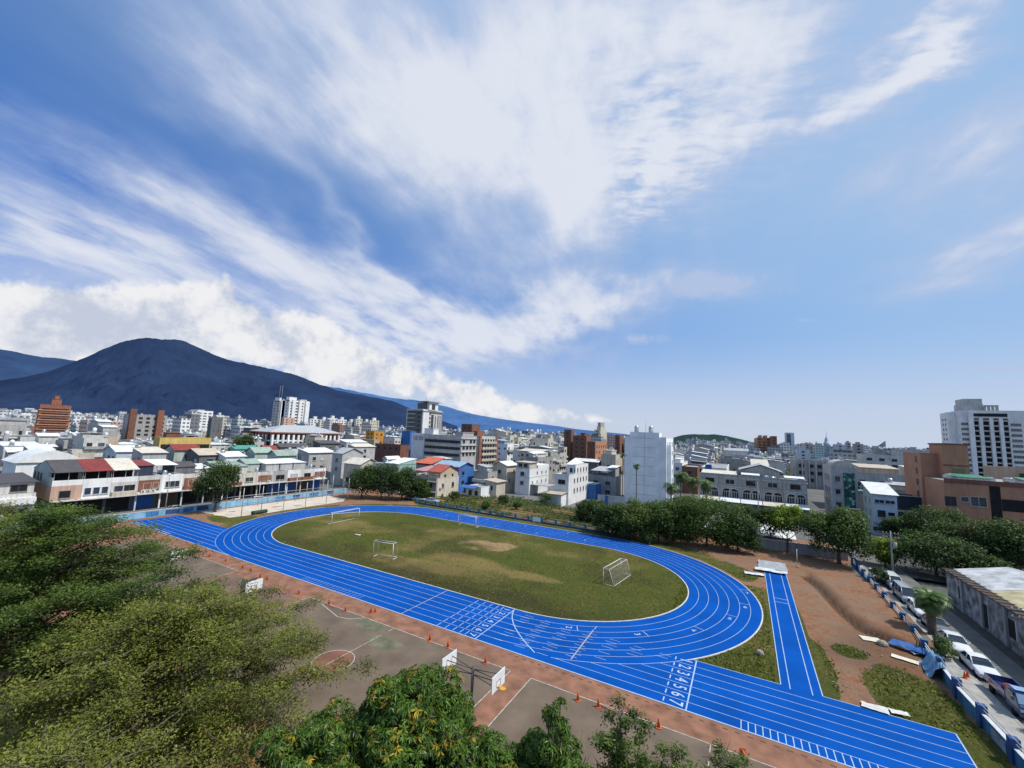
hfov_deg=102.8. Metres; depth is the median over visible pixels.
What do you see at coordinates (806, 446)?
office block
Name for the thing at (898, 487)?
city house
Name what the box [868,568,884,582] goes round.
parked car
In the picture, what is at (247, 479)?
window
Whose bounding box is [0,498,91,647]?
tree
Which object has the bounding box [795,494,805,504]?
arched window
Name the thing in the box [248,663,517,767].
tree
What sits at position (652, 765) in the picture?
tree
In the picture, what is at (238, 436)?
city house
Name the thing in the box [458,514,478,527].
football goal
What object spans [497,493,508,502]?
shrub
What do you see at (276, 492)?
net frame
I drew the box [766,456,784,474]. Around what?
city house
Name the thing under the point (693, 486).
palm tree
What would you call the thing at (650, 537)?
shrub
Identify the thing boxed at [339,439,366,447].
house
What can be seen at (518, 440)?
city house
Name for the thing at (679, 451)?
city house
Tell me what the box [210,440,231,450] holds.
city house
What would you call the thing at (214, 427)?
office block
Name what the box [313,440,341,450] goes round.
house
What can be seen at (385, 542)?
football goal
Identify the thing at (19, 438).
city house
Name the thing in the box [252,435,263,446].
city house
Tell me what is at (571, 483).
house
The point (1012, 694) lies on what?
flatbed truck
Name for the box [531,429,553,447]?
city house
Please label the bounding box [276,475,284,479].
window
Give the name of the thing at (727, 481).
window
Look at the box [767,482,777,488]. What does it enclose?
window
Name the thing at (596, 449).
apartment block
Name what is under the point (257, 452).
house
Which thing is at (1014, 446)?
window
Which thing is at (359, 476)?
tree
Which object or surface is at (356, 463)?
house
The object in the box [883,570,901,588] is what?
parked van
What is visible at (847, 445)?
office block
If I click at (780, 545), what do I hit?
boundary wall
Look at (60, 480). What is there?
row house
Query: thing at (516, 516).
boundary fence
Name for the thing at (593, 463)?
workshop
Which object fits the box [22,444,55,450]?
house
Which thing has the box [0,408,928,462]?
distant city
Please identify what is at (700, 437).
hill
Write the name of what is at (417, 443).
annex
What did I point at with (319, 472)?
row house
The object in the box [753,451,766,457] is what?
city house
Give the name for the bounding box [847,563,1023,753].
pavement
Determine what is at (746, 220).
sky
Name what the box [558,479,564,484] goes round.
window
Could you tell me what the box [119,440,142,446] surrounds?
city house
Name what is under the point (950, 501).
window
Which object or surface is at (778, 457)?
city house
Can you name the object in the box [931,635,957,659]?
shrub
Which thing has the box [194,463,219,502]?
row house
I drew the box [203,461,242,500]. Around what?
row house
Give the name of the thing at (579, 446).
apartment block
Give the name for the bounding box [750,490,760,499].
arched window
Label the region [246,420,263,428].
city house
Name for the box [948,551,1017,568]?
tree
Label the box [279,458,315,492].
row house
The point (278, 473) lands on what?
row house
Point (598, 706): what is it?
traffic cone
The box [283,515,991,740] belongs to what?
grass
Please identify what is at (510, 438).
city house
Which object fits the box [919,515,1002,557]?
tree
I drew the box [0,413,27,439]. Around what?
city house
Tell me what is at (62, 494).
window
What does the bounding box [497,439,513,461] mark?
city house
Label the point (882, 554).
tree
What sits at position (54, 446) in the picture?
city house
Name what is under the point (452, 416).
mountain
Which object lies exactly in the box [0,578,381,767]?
tree
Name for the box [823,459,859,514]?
office building
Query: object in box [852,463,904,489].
row building
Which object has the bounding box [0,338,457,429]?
mountain
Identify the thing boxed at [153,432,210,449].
office
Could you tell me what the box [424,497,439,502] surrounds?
parked car
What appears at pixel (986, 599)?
old shed
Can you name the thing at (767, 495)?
arched window
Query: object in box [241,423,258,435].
city house
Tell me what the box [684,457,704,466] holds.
city house
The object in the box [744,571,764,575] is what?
plastic sheet
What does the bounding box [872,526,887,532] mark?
window
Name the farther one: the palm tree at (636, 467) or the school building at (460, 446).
the school building at (460, 446)
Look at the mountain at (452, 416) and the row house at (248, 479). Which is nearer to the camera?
the row house at (248, 479)
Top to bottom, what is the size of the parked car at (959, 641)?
1.455 m
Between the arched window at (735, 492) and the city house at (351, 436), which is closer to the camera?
the arched window at (735, 492)
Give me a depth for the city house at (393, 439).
316.76 m
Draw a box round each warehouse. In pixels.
[1,448,79,476]
[374,443,408,461]
[401,431,416,456]
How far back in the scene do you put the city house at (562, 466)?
239.61 m
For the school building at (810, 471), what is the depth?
211.71 m
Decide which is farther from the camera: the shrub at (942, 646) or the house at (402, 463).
the house at (402, 463)
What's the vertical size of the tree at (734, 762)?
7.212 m
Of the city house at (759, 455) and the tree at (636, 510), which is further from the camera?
the city house at (759, 455)
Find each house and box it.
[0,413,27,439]
[0,431,35,441]
[0,440,38,471]
[0,472,39,523]
[1,447,23,472]
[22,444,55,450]
[32,429,59,443]
[33,459,85,514]
[45,442,57,450]
[55,431,76,451]
[62,449,94,458]
[67,432,79,450]
[72,428,107,458]
[74,459,113,516]
[88,419,112,430]
[94,425,118,437]
[102,444,134,458]
[102,458,139,513]
[104,432,118,444]
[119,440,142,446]
[119,443,136,444]
[129,459,161,510]
[131,445,168,471]
[143,459,183,507]
[146,439,152,446]
[163,461,202,505]
[164,443,199,461]
[180,431,200,436]
[181,430,194,436]
[186,448,218,462]
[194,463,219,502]
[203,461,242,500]
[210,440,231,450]
[211,439,224,442]
[216,450,246,460]
[227,461,258,498]
[229,444,256,453]
[231,433,251,440]
[237,458,273,496]
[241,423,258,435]
[244,447,271,458]
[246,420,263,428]
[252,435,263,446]
[257,459,288,495]
[260,445,278,449]
[265,459,302,493]
[266,450,297,458]
[273,442,306,449]
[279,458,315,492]
[281,417,294,424]
[285,448,297,459]
[297,446,332,481]
[304,432,324,447]
[305,465,326,490]
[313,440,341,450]
[330,447,363,484]
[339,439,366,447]
[342,434,360,439]
[342,457,376,487]
[347,442,375,459]
[372,456,415,484]
[383,433,400,443]
[404,464,459,497]
[416,456,444,472]
[424,456,452,460]
[434,460,474,492]
[459,484,490,496]
[472,464,497,484]
[484,478,505,496]
[488,427,504,435]
[491,460,516,492]
[497,427,513,434]
[497,431,513,443]
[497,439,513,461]
[510,434,521,445]
[513,443,525,462]
[515,461,554,494]
[516,435,529,445]
[518,448,547,460]
[526,451,552,479]
[528,446,556,474]
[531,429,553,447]
[546,458,587,506]
[549,444,566,472]
[553,431,563,443]
[553,450,560,472]
[554,444,567,466]
[588,465,623,495]
[601,450,621,473]
[673,445,688,456]
[673,458,687,489]
[682,464,701,494]
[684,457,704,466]
[686,445,714,460]
[686,448,713,462]
[688,455,709,463]
[694,441,717,462]
[701,463,728,470]
[719,455,742,471]
[720,446,750,463]
[732,457,750,465]
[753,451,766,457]
[757,454,785,474]
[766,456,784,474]
[858,489,863,515]
[860,481,898,536]
[883,478,905,493]
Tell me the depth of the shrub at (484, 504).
111.85 m
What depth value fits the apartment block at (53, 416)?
346.85 m
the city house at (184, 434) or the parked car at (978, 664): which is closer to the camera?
the parked car at (978, 664)
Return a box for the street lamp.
[165,473,170,508]
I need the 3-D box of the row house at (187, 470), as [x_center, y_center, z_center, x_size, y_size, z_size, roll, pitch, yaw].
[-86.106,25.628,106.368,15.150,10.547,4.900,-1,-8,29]
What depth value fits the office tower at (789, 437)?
862.51 m
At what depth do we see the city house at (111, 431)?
223.55 m
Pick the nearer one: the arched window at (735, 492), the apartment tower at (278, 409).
the arched window at (735, 492)
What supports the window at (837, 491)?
in the office building at (840, 477)
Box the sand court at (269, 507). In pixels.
[202,496,344,517]
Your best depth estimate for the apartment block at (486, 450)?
223.23 m
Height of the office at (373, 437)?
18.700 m
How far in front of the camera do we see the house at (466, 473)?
147.21 m
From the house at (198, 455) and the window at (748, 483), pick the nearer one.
the window at (748, 483)
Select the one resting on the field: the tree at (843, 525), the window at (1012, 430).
the tree at (843, 525)
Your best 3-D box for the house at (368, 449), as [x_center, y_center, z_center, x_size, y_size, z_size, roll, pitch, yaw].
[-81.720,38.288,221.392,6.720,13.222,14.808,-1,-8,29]
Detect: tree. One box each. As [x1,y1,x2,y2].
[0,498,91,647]
[0,498,235,708]
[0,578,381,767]
[0,591,166,732]
[0,675,261,767]
[188,459,242,511]
[229,432,257,446]
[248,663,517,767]
[344,464,379,497]
[363,462,399,498]
[385,466,421,499]
[408,478,429,497]
[502,697,591,767]
[575,499,604,521]
[587,693,660,767]
[590,744,665,767]
[591,502,631,537]
[611,496,659,538]
[619,453,626,495]
[633,463,640,497]
[633,498,685,541]
[648,736,700,767]
[662,482,679,500]
[662,496,706,534]
[666,492,747,548]
[673,472,687,497]
[685,477,702,496]
[698,479,713,500]
[698,737,753,767]
[712,512,763,551]
[733,504,753,515]
[748,507,789,539]
[762,504,804,552]
[794,505,877,563]
[863,536,903,566]
[876,516,919,540]
[883,527,991,577]
[893,503,969,544]
[911,587,953,636]
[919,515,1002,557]
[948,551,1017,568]
[955,517,1023,568]
[966,515,1023,570]
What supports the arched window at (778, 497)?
in the row building at (775, 488)
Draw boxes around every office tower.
[405,401,443,433]
[784,433,794,450]
[823,433,830,457]
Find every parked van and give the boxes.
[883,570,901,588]
[891,580,916,602]
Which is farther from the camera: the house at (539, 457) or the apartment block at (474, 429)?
the apartment block at (474, 429)
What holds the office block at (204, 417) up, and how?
on the ground at (816, 501)
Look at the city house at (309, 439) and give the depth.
294.67 m
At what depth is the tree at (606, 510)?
87.55 m
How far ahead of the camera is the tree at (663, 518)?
83.76 m
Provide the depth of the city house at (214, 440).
256.23 m
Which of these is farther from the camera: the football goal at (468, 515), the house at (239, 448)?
the house at (239, 448)
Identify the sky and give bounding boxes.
[0,0,1023,449]
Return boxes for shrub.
[420,486,432,497]
[448,491,459,498]
[481,500,490,509]
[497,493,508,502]
[513,501,522,509]
[538,492,552,502]
[640,528,655,543]
[660,530,677,541]
[679,524,700,544]
[870,566,889,584]
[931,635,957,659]
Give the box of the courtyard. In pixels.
[0,520,851,767]
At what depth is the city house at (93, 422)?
246.82 m
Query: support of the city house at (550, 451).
on the ground at (816, 501)
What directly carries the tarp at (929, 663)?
on the boundary wall at (902, 616)
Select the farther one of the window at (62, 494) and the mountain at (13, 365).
the mountain at (13, 365)
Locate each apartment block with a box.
[34,395,71,432]
[120,409,166,440]
[308,416,317,426]
[318,417,325,427]
[336,417,346,426]
[346,419,353,426]
[354,416,362,426]
[368,418,378,430]
[461,422,483,435]
[475,436,497,469]
[564,429,573,462]
[572,433,590,459]
[587,441,606,459]
[615,435,623,453]
[624,425,672,503]
[754,435,769,452]
[769,436,776,444]
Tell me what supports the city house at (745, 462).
on the ground at (816, 501)
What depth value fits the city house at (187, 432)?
241.39 m
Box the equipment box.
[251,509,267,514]
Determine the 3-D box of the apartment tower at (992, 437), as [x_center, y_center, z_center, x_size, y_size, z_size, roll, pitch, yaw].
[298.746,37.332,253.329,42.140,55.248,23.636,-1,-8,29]
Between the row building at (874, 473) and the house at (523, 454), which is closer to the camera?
the row building at (874, 473)
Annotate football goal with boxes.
[328,508,359,524]
[373,540,396,559]
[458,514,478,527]
[603,558,630,586]
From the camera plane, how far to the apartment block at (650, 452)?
138.15 m
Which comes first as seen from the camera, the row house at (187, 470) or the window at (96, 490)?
the window at (96, 490)
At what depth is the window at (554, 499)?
125.64 m
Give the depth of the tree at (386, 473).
120.89 m
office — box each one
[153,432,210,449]
[362,431,383,445]
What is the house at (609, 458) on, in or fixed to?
on the ground at (816, 501)
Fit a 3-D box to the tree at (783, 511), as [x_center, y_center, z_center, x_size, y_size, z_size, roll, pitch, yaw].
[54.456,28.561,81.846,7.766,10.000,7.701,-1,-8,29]
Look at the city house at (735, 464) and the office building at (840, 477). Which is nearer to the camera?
the office building at (840, 477)
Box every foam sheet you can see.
[861,701,889,713]
[889,708,910,716]
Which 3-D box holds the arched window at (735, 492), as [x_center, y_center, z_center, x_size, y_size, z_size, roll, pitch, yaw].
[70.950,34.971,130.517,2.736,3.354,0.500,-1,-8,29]
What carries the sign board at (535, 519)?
on the field
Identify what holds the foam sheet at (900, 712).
on the field
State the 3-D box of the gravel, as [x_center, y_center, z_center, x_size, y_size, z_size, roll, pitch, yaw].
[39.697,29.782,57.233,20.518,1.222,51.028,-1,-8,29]
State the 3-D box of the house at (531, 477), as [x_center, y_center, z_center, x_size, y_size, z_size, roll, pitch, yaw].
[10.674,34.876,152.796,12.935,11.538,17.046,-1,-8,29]
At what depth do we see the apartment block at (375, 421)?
936.58 m
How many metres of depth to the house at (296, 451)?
174.78 m
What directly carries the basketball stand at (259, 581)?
on the basketball court at (395, 651)
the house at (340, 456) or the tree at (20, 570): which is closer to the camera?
the tree at (20, 570)
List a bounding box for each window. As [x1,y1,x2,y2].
[9,484,27,492]
[58,490,70,498]
[83,487,91,495]
[92,487,99,494]
[101,486,108,493]
[113,485,123,491]
[124,484,134,490]
[165,480,179,487]
[245,477,253,482]
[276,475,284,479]
[290,473,297,477]
[549,496,558,503]
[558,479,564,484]
[709,486,718,495]
[722,487,731,496]
[725,479,734,484]
[729,488,738,497]
[742,489,752,499]
[746,481,755,486]
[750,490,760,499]
[764,491,774,501]
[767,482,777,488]
[772,492,782,502]
[786,493,797,503]
[790,484,800,490]
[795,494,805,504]
[834,476,839,481]
[834,488,840,494]
[835,501,841,506]
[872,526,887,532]
[874,499,884,503]
[877,510,885,517]
[885,500,894,504]
[944,496,956,506]
[960,496,969,502]
[970,496,987,507]
[1010,423,1020,425]
[1011,429,1021,431]
[1011,434,1022,436]
[1012,439,1023,442]
[1013,445,1023,447]
[1013,450,1023,452]
[1014,461,1023,463]
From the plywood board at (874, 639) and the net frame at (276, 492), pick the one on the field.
the plywood board at (874, 639)
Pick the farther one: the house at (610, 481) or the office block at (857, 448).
the office block at (857, 448)
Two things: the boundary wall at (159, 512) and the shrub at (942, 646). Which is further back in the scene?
the boundary wall at (159, 512)
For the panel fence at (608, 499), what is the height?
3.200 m
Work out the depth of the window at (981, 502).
92.33 m
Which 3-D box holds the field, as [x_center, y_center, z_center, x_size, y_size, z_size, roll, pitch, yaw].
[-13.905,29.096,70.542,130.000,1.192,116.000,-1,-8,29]
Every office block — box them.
[189,409,212,430]
[206,417,222,438]
[796,447,809,458]
[804,442,809,452]
[834,443,845,449]
[845,441,850,449]
[852,442,863,457]
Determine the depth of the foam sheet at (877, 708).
33.33 m
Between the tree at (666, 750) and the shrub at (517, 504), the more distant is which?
the shrub at (517, 504)
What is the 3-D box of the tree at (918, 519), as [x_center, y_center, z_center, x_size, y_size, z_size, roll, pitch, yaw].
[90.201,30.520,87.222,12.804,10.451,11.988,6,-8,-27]
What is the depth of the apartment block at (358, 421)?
918.14 m
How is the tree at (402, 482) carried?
on the field
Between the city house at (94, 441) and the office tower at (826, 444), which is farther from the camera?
the office tower at (826, 444)
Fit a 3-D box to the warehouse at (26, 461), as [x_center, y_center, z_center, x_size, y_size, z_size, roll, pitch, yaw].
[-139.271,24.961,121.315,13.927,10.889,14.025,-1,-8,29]
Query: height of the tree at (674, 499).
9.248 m
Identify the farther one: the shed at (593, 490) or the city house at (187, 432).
the city house at (187, 432)
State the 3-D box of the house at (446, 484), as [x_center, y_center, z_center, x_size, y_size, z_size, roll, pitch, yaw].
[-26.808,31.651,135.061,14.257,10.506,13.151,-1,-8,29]
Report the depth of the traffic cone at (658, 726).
30.11 m
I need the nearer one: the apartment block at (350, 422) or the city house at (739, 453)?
the city house at (739, 453)
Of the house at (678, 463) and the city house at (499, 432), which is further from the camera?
the city house at (499, 432)
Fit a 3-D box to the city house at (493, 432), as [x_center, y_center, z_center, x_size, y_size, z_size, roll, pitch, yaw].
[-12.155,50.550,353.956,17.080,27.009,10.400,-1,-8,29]
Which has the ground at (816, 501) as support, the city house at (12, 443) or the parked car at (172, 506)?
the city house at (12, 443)
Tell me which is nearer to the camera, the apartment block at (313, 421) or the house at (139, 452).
the house at (139, 452)
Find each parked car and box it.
[164,505,180,508]
[412,496,426,500]
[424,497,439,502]
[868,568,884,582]
[906,597,924,616]
[920,613,950,630]
[936,629,973,652]
[957,650,1000,678]
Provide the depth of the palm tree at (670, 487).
106.97 m
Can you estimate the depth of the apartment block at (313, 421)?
884.45 m
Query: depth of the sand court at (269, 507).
103.93 m
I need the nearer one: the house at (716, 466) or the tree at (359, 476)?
the tree at (359, 476)
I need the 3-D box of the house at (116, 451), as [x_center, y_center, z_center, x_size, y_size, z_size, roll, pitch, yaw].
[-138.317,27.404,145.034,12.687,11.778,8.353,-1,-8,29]
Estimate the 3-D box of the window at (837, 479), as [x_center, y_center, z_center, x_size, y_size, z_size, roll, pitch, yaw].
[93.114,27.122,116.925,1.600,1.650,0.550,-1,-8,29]
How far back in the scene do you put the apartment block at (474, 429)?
264.53 m
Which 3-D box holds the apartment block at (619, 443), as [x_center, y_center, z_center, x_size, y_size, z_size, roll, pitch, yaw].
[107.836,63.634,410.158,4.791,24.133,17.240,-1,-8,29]
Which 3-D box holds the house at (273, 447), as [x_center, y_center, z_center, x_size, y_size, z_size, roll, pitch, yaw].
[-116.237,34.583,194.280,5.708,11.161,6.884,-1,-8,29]
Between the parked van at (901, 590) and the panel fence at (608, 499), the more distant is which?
the panel fence at (608, 499)
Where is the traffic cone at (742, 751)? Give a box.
[739,747,745,756]
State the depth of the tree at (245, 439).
222.49 m
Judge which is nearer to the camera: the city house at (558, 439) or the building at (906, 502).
the building at (906, 502)
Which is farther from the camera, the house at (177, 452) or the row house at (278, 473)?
the house at (177, 452)
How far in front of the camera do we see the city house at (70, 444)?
167.73 m
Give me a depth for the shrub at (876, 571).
63.84 m
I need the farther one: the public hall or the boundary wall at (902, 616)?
the public hall
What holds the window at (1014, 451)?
in the apartment tower at (992, 437)
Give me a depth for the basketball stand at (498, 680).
30.16 m
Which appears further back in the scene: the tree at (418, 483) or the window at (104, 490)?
the tree at (418, 483)
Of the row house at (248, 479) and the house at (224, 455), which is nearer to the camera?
the row house at (248, 479)
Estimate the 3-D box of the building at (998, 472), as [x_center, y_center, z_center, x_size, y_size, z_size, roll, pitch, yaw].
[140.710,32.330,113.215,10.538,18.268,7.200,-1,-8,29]
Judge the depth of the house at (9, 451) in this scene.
143.07 m
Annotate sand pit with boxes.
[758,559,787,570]
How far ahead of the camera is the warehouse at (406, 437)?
319.21 m
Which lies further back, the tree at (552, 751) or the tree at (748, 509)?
the tree at (748, 509)
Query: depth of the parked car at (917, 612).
53.28 m
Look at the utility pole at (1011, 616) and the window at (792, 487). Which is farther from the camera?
the window at (792, 487)
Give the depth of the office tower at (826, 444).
708.74 m
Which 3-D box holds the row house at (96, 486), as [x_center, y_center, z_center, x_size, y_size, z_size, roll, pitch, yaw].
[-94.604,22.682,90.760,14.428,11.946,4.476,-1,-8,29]
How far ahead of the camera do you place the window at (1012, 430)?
242.54 m
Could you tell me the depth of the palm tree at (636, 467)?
132.03 m
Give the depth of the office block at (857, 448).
531.16 m
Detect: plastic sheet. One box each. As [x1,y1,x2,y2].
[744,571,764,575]
[755,567,787,573]
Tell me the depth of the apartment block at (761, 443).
694.59 m
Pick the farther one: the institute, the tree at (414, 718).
the institute
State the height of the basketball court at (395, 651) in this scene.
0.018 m
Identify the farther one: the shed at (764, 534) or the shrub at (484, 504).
the shrub at (484, 504)
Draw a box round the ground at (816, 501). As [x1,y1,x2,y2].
[0,457,947,595]
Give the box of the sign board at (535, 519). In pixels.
[533,517,539,521]
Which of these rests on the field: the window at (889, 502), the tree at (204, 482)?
the tree at (204, 482)
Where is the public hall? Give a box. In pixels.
[249,425,341,444]
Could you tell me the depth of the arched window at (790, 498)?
123.36 m
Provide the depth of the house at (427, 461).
155.86 m
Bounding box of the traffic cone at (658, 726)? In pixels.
[656,717,660,729]
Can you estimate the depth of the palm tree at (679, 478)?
111.92 m
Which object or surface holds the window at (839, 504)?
in the office building at (840, 477)
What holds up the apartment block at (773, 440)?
on the ground at (816, 501)
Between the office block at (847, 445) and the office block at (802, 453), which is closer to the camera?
the office block at (802, 453)
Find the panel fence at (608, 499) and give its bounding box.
[598,494,624,505]
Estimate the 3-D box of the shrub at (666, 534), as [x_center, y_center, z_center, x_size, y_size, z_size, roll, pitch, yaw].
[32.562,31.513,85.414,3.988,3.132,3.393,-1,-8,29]
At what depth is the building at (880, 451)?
310.13 m
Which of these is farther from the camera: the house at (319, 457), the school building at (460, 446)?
the school building at (460, 446)
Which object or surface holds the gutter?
on the road at (1003, 662)
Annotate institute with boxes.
[903,443,1023,567]
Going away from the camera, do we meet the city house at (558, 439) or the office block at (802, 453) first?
the city house at (558, 439)
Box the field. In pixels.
[126,489,1016,767]
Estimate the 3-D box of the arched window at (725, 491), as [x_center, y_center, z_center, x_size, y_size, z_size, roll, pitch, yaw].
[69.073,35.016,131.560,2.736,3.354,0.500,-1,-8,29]
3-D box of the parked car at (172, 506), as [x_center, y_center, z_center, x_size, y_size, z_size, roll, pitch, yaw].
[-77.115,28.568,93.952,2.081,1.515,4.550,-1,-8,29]
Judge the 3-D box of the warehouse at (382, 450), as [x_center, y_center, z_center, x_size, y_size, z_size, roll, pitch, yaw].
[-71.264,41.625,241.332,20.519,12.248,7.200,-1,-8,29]
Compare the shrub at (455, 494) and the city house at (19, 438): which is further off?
the city house at (19, 438)
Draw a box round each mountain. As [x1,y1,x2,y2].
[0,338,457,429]
[0,349,74,379]
[327,386,628,434]
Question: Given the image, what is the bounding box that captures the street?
[2,487,359,530]
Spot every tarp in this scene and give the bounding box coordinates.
[888,638,926,655]
[919,650,947,677]
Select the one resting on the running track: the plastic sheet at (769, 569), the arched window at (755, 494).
the plastic sheet at (769, 569)
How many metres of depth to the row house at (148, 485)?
96.29 m
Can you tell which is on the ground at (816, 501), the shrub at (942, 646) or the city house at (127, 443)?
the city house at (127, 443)
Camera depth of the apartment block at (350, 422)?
913.51 m
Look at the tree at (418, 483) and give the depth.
121.71 m
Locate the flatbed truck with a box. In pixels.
[984,672,1023,717]
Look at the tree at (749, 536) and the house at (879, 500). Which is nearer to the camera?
the tree at (749, 536)
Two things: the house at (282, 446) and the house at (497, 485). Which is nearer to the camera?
the house at (497, 485)
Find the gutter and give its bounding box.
[923,588,1023,668]
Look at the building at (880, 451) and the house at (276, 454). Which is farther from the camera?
the building at (880, 451)
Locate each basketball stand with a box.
[166,548,186,579]
[240,577,262,594]
[442,649,505,722]
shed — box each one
[587,482,600,499]
[705,518,796,541]
[942,567,1023,658]
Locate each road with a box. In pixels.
[810,510,1023,724]
[866,531,1023,582]
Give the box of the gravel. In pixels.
[718,550,979,735]
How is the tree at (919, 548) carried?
on the side road at (911, 572)
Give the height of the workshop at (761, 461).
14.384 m
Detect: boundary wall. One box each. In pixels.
[76,488,346,522]
[735,537,847,560]
[851,557,938,655]
[935,655,1023,767]
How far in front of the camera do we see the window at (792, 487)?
123.21 m
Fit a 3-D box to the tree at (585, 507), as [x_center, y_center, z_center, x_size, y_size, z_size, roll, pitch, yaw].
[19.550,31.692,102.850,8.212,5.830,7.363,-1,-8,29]
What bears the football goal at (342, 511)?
on the field
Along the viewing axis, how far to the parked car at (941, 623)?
48.49 m
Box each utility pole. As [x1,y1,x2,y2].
[882,531,899,570]
[1009,607,1023,619]
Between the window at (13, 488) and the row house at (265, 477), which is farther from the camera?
the row house at (265, 477)
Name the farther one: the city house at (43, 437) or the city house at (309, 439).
the city house at (309, 439)
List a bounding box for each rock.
[755,649,763,655]
[877,640,888,646]
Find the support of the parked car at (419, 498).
on the field
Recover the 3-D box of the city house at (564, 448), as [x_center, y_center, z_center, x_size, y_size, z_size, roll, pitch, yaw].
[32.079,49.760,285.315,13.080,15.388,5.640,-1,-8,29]
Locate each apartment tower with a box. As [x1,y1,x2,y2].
[271,387,284,425]
[284,397,309,424]
[589,422,606,441]
[940,399,1023,476]
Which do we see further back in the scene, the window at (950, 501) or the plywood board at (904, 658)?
the window at (950, 501)
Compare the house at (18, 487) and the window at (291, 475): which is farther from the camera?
the window at (291, 475)
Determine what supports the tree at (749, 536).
on the field
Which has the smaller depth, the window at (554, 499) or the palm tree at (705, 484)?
the palm tree at (705, 484)
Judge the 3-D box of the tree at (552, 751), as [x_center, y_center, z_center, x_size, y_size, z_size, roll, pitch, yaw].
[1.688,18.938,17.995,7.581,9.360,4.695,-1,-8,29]
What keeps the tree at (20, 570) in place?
on the courtyard
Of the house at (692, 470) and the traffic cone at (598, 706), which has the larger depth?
the house at (692, 470)
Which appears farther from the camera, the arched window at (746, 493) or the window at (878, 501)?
the arched window at (746, 493)
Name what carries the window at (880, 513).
in the house at (879, 500)
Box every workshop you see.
[577,458,600,473]
[750,459,768,465]
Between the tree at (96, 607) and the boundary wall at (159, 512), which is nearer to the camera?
the tree at (96, 607)
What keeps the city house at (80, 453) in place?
on the ground at (816, 501)
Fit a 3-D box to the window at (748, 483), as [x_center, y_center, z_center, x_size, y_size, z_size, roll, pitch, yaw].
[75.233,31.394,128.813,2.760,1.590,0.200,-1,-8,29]
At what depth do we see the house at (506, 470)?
151.02 m
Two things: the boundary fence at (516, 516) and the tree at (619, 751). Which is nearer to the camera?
the tree at (619, 751)
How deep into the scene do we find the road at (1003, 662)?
46.23 m
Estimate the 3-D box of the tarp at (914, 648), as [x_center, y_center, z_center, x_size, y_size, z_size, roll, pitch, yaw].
[42.305,27.998,43.536,1.833,0.382,3.059,7,-8,-32]
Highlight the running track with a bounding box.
[132,505,977,767]
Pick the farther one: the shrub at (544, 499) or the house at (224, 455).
the house at (224, 455)
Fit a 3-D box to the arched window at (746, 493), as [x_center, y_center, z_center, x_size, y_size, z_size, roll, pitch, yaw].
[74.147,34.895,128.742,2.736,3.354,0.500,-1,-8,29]
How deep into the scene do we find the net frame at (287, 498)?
100.74 m
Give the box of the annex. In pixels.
[410,428,442,458]
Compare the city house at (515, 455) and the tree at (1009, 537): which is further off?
the city house at (515, 455)
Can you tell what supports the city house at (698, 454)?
on the ground at (816, 501)
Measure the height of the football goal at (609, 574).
2.305 m
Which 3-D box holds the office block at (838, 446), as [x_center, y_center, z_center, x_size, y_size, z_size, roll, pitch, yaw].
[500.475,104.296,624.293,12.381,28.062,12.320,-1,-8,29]
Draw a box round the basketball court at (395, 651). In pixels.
[51,539,836,767]
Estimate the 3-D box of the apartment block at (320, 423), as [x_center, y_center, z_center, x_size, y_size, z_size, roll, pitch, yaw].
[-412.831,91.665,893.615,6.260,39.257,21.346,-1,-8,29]
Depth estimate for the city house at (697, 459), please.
225.86 m
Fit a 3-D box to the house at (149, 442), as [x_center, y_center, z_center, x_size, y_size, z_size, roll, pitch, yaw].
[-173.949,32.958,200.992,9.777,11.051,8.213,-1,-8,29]
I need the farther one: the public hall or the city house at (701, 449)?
the public hall
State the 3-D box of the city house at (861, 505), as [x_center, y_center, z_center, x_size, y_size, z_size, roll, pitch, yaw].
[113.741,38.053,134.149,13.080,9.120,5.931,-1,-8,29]
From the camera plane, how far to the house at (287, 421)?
526.55 m
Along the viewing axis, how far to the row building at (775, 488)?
128.35 m
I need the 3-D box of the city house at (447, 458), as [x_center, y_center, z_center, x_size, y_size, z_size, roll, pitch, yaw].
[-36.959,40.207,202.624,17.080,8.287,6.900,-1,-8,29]
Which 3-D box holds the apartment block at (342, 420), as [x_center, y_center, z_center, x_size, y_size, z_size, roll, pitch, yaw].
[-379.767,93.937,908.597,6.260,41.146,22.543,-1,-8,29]
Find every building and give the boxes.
[422,429,476,469]
[699,463,809,514]
[790,458,865,489]
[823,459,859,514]
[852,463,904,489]
[856,449,922,472]
[873,441,885,454]
[897,493,926,530]
[983,465,1023,480]
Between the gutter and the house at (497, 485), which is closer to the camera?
the gutter
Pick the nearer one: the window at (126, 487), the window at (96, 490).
the window at (96, 490)
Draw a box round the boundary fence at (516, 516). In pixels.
[415,498,630,537]
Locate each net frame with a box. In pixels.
[211,475,333,511]
[241,478,349,515]
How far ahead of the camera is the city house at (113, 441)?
183.33 m
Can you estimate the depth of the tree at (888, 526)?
93.11 m
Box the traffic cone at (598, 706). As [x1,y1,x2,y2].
[595,698,600,708]
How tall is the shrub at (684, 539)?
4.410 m
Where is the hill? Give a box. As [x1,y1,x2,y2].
[673,434,752,443]
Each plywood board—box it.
[859,635,879,641]
[891,653,918,664]
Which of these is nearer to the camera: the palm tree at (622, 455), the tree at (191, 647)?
the tree at (191, 647)
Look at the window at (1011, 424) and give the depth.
243.07 m

